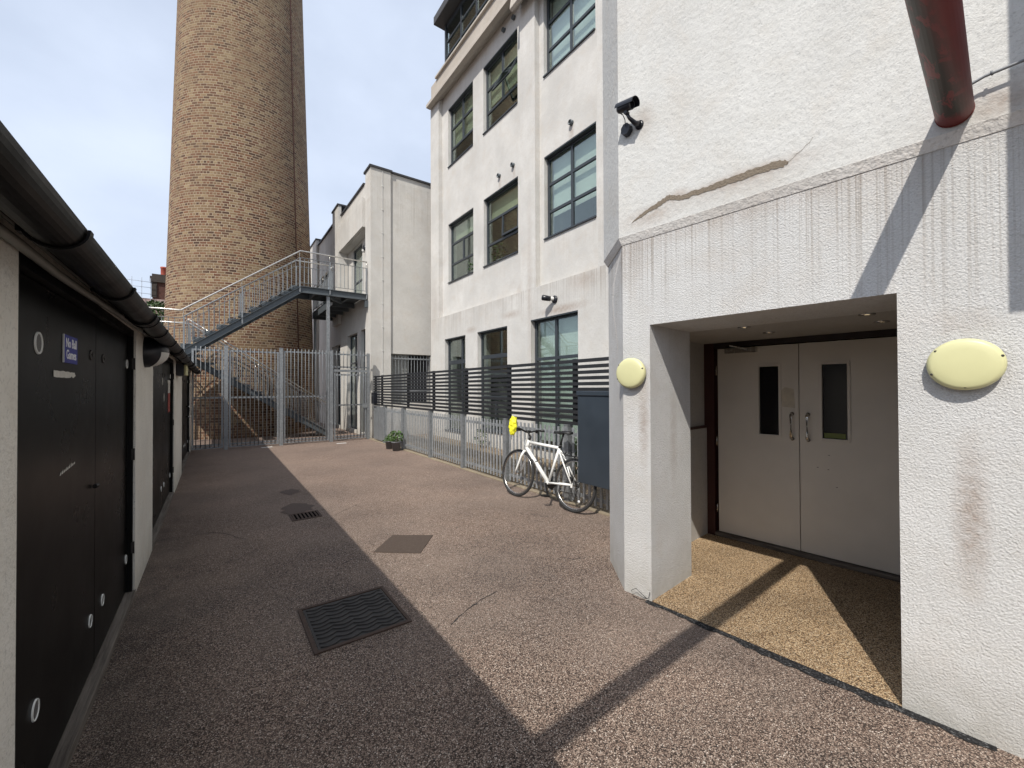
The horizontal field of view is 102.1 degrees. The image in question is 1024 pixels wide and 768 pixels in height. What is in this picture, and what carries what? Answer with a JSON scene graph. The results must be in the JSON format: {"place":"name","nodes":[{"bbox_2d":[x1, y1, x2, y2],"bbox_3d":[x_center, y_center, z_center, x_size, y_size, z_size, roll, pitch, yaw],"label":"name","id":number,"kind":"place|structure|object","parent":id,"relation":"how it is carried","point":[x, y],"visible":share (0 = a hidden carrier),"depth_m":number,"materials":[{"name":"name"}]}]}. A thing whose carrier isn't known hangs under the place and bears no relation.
{"place":"outdoors","nodes":[
{"label":"outdoors","id":0,"kind":"place"},
{"bbox_2d":[142,267,165,320],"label":"distant house","id":1,"kind":"structure","parent":0,"point":[158,281],"depth_m":22.99,"materials":[{"name":"brick"}]},
{"bbox_2d":[0,0,444,338],"label":"sky","id":2,"kind":"structure","parent":0,"point":[87,86],"materials":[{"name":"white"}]},
{"bbox_2d":[372,434,609,512],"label":"yard paving","id":3,"kind":"structure","parent":0,"point":[586,493],"depth_m":8.59,"materials":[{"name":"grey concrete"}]},
{"bbox_2d":[474,430,486,446],"bbox_3d":[-0.814,1.455,10.966,0.378,0.520,0.371,0,-1,9],"label":"shrub","id":4,"kind":"object","parent":3,"relation":"on","point":[480,438],"visible":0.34,"depth_m":10.95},
{"bbox_2d":[557,438,576,476],"bbox_3d":[1.007,1.276,6.985,0.575,0.782,0.530,0,-1,-36],"label":"shrub","id":5,"kind":"object","parent":3,"relation":"on","point":[575,454],"visible":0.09,"depth_m":6.95,"materials":[{"name":"green plant"}]},
{"bbox_2d":[69,422,1023,767],"bbox_3d":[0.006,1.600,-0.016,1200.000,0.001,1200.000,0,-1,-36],"label":"ground","id":6,"kind":"structure","parent":0,"point":[561,640],"depth_m":2.46,"materials":[{"name":"brown gravel"}]},
{"bbox_2d":[0,121,200,767],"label":"store shed","id":7,"kind":"structure","parent":6,"relation":"on","point":[95,445],"depth_m":1.79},
{"bbox_2d":[62,334,77,364],"bbox_3d":[-2.041,-0.158,1.913,0.007,0.126,0.220,0,-1,-36],"label":"no ball games sign","id":8,"kind":"object","parent":7,"relation":"attached to","point":[69,349],"visible":1,"depth_m":1.89,"materials":[{"name":"blue metal"}]},
{"bbox_2d":[15,251,135,767],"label":"double door","id":9,"kind":"structure","parent":7,"relation":"in","point":[75,594],"depth_m":1.88,"materials":[{"name":"black paint"}]},
{"bbox_2d":[143,337,169,366],"bbox_3d":[-3.175,-0.280,3.707,0.170,0.270,0.290,0,-1,-36],"label":"bulkhead lamp","id":10,"kind":"object","parent":7,"relation":"attached to","point":[155,353],"visible":0.93,"depth_m":3.61,"materials":[{"name":"black plastic"}]},
{"bbox_2d":[152,357,173,548],"bbox_3d":[-4.423,0.645,5.212,0.104,2.048,2.717,0,-1,-36],"label":"double door","id":11,"kind":"structure","parent":7,"relation":"in","point":[163,375],"depth_m":5.31,"materials":[{"name":"black paint"}]},
{"bbox_2d":[176,363,187,375],"bbox_3d":[-5.430,-0.230,6.815,0.134,0.200,0.500,0,-1,-36],"label":"flood lamp","id":12,"kind":"object","parent":7,"relation":"attached to","point":[181,369],"visible":0.91,"depth_m":6.61,"materials":[{"name":"black plastic"}]},
{"bbox_2d":[182,371,191,471],"bbox_3d":[-7.177,0.699,9.088,0.157,2.038,3.147,0,-1,-36],"label":"double door","id":13,"kind":"structure","parent":7,"relation":"in","point":[185,379],"depth_m":9.59,"materials":[{"name":"black paint"}]},
{"bbox_2d":[128,277,151,305],"bbox_3d":[-20.134,-1.947,22.366,1.001,7.700,0.046,0,-1,-36],"label":"scaffold","id":14,"kind":"object","parent":6,"relation":"on","point":[141,287],"visible":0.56,"depth_m":22.44,"materials":[{"name":"grey metal"}]},
{"bbox_2d":[146,300,164,324],"bbox_3d":[-18.222,-1.216,21.370,1.703,6.203,1.724,0,-1,-36],"label":"distant tree","id":15,"kind":"object","parent":6,"relation":"on","point":[152,303],"visible":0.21,"depth_m":21.10,"materials":[{"name":"green plant"}]},
{"bbox_2d":[164,0,314,439],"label":"brick chimney","id":16,"kind":"object","parent":6,"relation":"on","point":[238,210],"visible":0.79,"depth_m":13.86,"materials":[{"name":"brown brick"}]},
{"bbox_2d":[149,250,367,438],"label":"steel staircase","id":17,"kind":"structure","parent":6,"relation":"on","point":[338,302],"depth_m":12.82,"materials":[{"name":"grey metal"}]},
{"bbox_2d":[191,345,369,449],"bbox_3d":[-6.383,0.359,11.911,4.500,2.770,0.100,0,-1,-36],"label":"gate screen","id":18,"kind":"object","parent":6,"relation":"on","point":[281,439],"visible":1,"depth_m":11.74,"materials":[{"name":"metal"}]},
{"bbox_2d":[280,489,314,513],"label":"damp patches","id":19,"kind":"object","parent":6,"relation":"on","point":[292,508],"visible":1,"depth_m":5.62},
{"bbox_2d":[289,510,321,521],"bbox_3d":[-2.605,1.668,5.219,0.340,0.028,0.310,0,-1,-36],"label":"drain grate","id":20,"kind":"object","parent":6,"relation":"on","point":[305,515],"visible":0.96,"depth_m":5.21,"materials":[{"name":"metal"}]},
{"bbox_2d":[298,586,411,655],"bbox_3d":[-1.116,1.637,2.912,0.615,0.033,0.621,0,-1,-36],"label":"manhole cover","id":21,"kind":"object","parent":6,"relation":"on","point":[341,621],"visible":1,"depth_m":2.87,"materials":[{"name":"metal"}]},
{"bbox_2d":[310,164,430,437],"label":"building","id":22,"kind":"structure","parent":6,"relation":"on","point":[383,215],"depth_m":14.40,"materials":[{"name":"paint"}]},
{"bbox_2d":[323,265,359,303],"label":"window","id":23,"kind":"structure","parent":22,"relation":"in","point":[327,274],"depth_m":18.96,"materials":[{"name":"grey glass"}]},
{"bbox_2d":[339,339,354,425],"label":"window","id":24,"kind":"structure","parent":22,"relation":"in","point":[354,339],"depth_m":16.75,"materials":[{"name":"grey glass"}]},
{"bbox_2d":[351,334,356,428],"bbox_3d":[-5.776,-0.084,15.352,0.060,3.480,1.370,0,-1,-36],"label":"window","id":25,"kind":"structure","parent":22,"relation":"in","point":[355,336],"depth_m":15.46,"materials":[{"name":"grey glass"}]},
{"bbox_2d":[354,245,361,292],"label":"door","id":26,"kind":"structure","parent":22,"relation":"in","point":[360,247],"depth_m":16.21,"materials":[{"name":"black glass"}]},
{"bbox_2d":[364,331,407,431],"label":"window","id":27,"kind":"structure","parent":22,"relation":"in","point":[404,362],"depth_m":14.37,"materials":[{"name":"black glass"}]},
{"bbox_2d":[382,435,392,448],"bbox_3d":[-3.250,1.532,11.003,0.329,0.372,0.320,0,-1,0],"label":"potted plant","id":28,"kind":"object","parent":6,"relation":"on","point":[388,443],"visible":0.68,"depth_m":10.92,"materials":[{"name":"green plant"}]},
{"bbox_2d":[388,430,402,450],"bbox_3d":[-2.972,1.453,10.657,0.375,0.522,0.412,0,-1,-36],"label":"potted plant","id":29,"kind":"object","parent":6,"relation":"on","point":[396,444],"visible":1,"depth_m":10.59,"materials":[{"name":"green plant"}]},
{"bbox_2d":[373,535,432,553],"bbox_3d":[-1.107,1.654,4.271,0.467,0.026,0.494,0,-1,3],"label":"inspection cover","id":30,"kind":"object","parent":6,"relation":"on","point":[416,544],"visible":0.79,"depth_m":4.23,"materials":[{"name":"grey metal"}]},
{"bbox_2d":[451,591,496,624],"bbox_3d":[-0.281,1.628,3.033,0.044,0.001,0.548,-1,-1,32],"label":"paving crack","id":31,"kind":"object","parent":6,"relation":"on","point":[471,606],"visible":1,"depth_m":3.04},
{"bbox_2d":[370,438,609,516],"bbox_3d":[-1.411,1.708,8.847,0.088,0.072,10.550,0,-1,-36],"label":"kerb stone","id":32,"kind":"object","parent":6,"relation":"on","point":[602,512],"visible":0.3,"depth_m":6.91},
{"bbox_2d":[374,406,609,509],"bbox_3d":[-1.314,1.149,8.728,0.100,1.085,10.130,0,-1,-36],"label":"paling fence","id":33,"kind":"object","parent":6,"relation":"on","point":[382,422],"visible":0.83,"depth_m":7.66,"materials":[{"name":"metal"}]},
{"bbox_2d":[373,357,608,425],"bbox_3d":[-1.301,0.149,8.755,0.072,0.914,10.220,0,-1,-36],"label":"slat screen","id":34,"kind":"object","parent":33,"relation":"on","point":[575,384],"visible":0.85,"depth_m":7.04,"materials":[{"name":"black metal"}]},
{"bbox_2d":[371,393,376,403],"bbox_3d":[-4.214,0.432,12.644,0.114,0.340,0.260,0,-1,-36],"label":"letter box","id":35,"kind":"object","parent":34,"relation":"attached to","point":[373,398],"visible":1,"depth_m":12.55,"materials":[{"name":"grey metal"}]},
{"bbox_2d":[576,391,609,489],"bbox_3d":[1.130,0.665,5.024,0.213,1.160,0.772,0,-1,-36],"label":"utility cabinet","id":36,"kind":"object","parent":33,"relation":"attached to","point":[593,442],"visible":0.5,"depth_m":5.05,"materials":[{"name":"metal"}]},
{"bbox_2d":[426,0,608,461],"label":"building","id":37,"kind":"structure","parent":6,"relation":"on","point":[524,88],"depth_m":10.40,"materials":[{"name":"white paint"}]},
{"bbox_2d":[445,335,464,432],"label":"window","id":38,"kind":"structure","parent":37,"relation":"in","point":[460,361],"depth_m":13.45,"materials":[{"name":"black glass"}]},
{"bbox_2d":[447,81,517,167],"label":"window","id":39,"kind":"structure","parent":37,"relation":"in","point":[464,116],"depth_m":12.98,"materials":[{"name":"black glass"}]},
{"bbox_2d":[448,202,517,283],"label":"window","id":40,"kind":"structure","parent":37,"relation":"in","point":[464,232],"depth_m":12.93,"materials":[{"name":"black glass"}]},
{"bbox_2d":[477,326,506,433],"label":"window","id":41,"kind":"structure","parent":37,"relation":"in","point":[498,356],"depth_m":12.44,"materials":[{"name":"black glass"}]},
{"bbox_2d":[491,239,506,260],"bbox_3d":[-0.347,-3.684,11.641,0.450,0.700,0.475,0,-1,-36],"label":"house plant","id":42,"kind":"object","parent":37,"relation":"on","point":[501,250],"visible":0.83,"depth_m":11.63,"materials":[{"name":"green plant"}]},
{"bbox_2d":[482,28,517,134],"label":"window","id":43,"kind":"structure","parent":37,"relation":"in","point":[505,76],"depth_m":11.20,"materials":[{"name":"black glass"}]},
{"bbox_2d":[483,176,517,267],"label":"window","id":44,"kind":"structure","parent":37,"relation":"in","point":[508,202],"depth_m":11.26,"materials":[{"name":"black glass"}]},
{"bbox_2d":[541,295,557,302],"bbox_3d":[0.820,-1.865,9.073,0.352,0.193,0.150,0,-1,2],"label":"security camera","id":45,"kind":"object","parent":37,"relation":"attached to","point":[554,299],"visible":1,"depth_m":9.03,"materials":[{"name":"black plastic"}]},
{"bbox_2d":[530,310,577,451],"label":"window","id":46,"kind":"structure","parent":37,"relation":"in","point":[559,333],"depth_m":9.31,"materials":[{"name":"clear glass"}]},
{"bbox_2d":[543,0,595,77],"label":"window","id":47,"kind":"structure","parent":37,"relation":"in","point":[573,21],"depth_m":9.27,"materials":[{"name":"clear glass"}]},
{"bbox_2d":[543,122,596,239],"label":"window","id":48,"kind":"structure","parent":37,"relation":"in","point":[575,194],"depth_m":9.20,"materials":[{"name":"clear glass"}]},
{"bbox_2d":[568,119,573,125],"bbox_3d":[1.254,-5.588,8.843,0.070,0.110,0.110,0,-1,-36],"label":"vent pipe","id":49,"kind":"object","parent":37,"relation":"attached to","point":[570,122],"visible":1,"depth_m":8.83,"materials":[{"name":"grey metal"}]},
{"bbox_2d":[502,427,596,512],"bbox_3d":[0.490,1.133,5.788,0.602,1.042,1.766,0,-1,-36],"label":"bicycle","id":50,"kind":"object","parent":6,"relation":"on","point":[551,483],"visible":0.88,"depth_m":5.66,"materials":[{"name":"white painted metal"},{"name":"rubber"},{"name":"brushed steel"}]},
{"bbox_2d":[508,416,516,438],"bbox_3d":[0.016,0.621,5.922,0.112,0.336,0.144,0,-1,-36],"label":"fabric cover","id":51,"kind":"object","parent":50,"relation":"hanging from","point":[512,427],"visible":1,"depth_m":5.88,"materials":[{"name":"yellow fabric"}]},
{"bbox_2d":[602,0,1023,758],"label":"entrance block","id":52,"kind":"structure","parent":6,"relation":"on","point":[806,180],"depth_m":2.52,"materials":[{"name":"white paint"}]},
{"bbox_2d":[621,123,631,137],"bbox_3d":[0.890,-1.972,3.214,0.045,0.089,0.078,0,-1,-41],"label":"junction box","id":53,"kind":"object","parent":52,"relation":"attached to","point":[626,131],"visible":0.99,"depth_m":3.20,"materials":[{"name":"black plastic"}]},
{"bbox_2d":[614,95,643,129],"bbox_3d":[0.895,-2.045,3.130,0.161,0.211,0.173,0,-1,-36],"label":"security camera","id":54,"kind":"object","parent":52,"relation":"attached to","point":[625,106],"visible":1,"depth_m":3.11,"materials":[{"name":"black plastic"}]},
{"bbox_2d":[616,358,645,387],"bbox_3d":[0.916,-0.084,3.194,0.062,0.236,0.250,0,-1,-41],"label":"oval lamp","id":55,"kind":"object","parent":52,"relation":"attached to","point":[630,372],"visible":1,"depth_m":3.16,"materials":[{"name":"beige plastic"}]},
{"bbox_2d":[704,329,900,582],"bbox_3d":[2.701,0.591,3.925,0.210,2.074,1.740,0,-1,-41],"label":"double door","id":56,"kind":"structure","parent":52,"relation":"in","point":[803,437],"depth_m":3.85,"materials":[{"name":"white paint"}]},
{"bbox_2d":[858,313,875,315],"bbox_3d":[2.320,-0.454,2.706,0.090,0.008,0.090,0,-1,-36],"label":"downlight","id":57,"kind":"object","parent":52,"relation":"attached to","point":[867,314],"visible":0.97,"depth_m":2.69,"materials":[{"name":"metal"}]},
{"bbox_2d":[874,320,889,322],"bbox_3d":[2.693,-0.452,3.014,0.090,0.008,0.090,0,-1,-36],"label":"downlight","id":58,"kind":"object","parent":52,"relation":"attached to","point":[884,321],"visible":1,"depth_m":2.99,"materials":[{"name":"metal"}]},
{"bbox_2d":[905,0,974,127],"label":"red pipe","id":59,"kind":"object","parent":52,"relation":"attached to","point":[938,27],"visible":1,"depth_m":1.56,"materials":[{"name":"metal"}]},
{"bbox_2d":[926,338,1007,389],"bbox_3d":[2.064,-0.090,1.887,0.062,0.236,0.250,0,-1,-41],"label":"oval lamp","id":60,"kind":"object","parent":52,"relation":"attached to","point":[966,364],"visible":1,"depth_m":1.86,"materials":[{"name":"beige plastic"}]},
{"bbox_2d":[972,59,1023,84],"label":"cable","id":61,"kind":"object","parent":52,"relation":"attached to","point":[992,72],"visible":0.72,"depth_m":1.79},
{"bbox_2d":[645,600,996,750],"bbox_3d":[1.557,1.614,2.449,0.090,0.001,1.706,0,-1,-41],"label":"tar seam","id":62,"kind":"object","parent":6,"relation":"on","point":[863,694],"visible":1,"depth_m":2.24,"materials":[{"name":"black asphalt"}]},
{"bbox_2d":[652,533,901,705],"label":"porch paving","id":63,"kind":"structure","parent":0,"point":[840,623],"depth_m":2.99,"materials":[{"name":"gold resin-bound gravel"}]}
]}

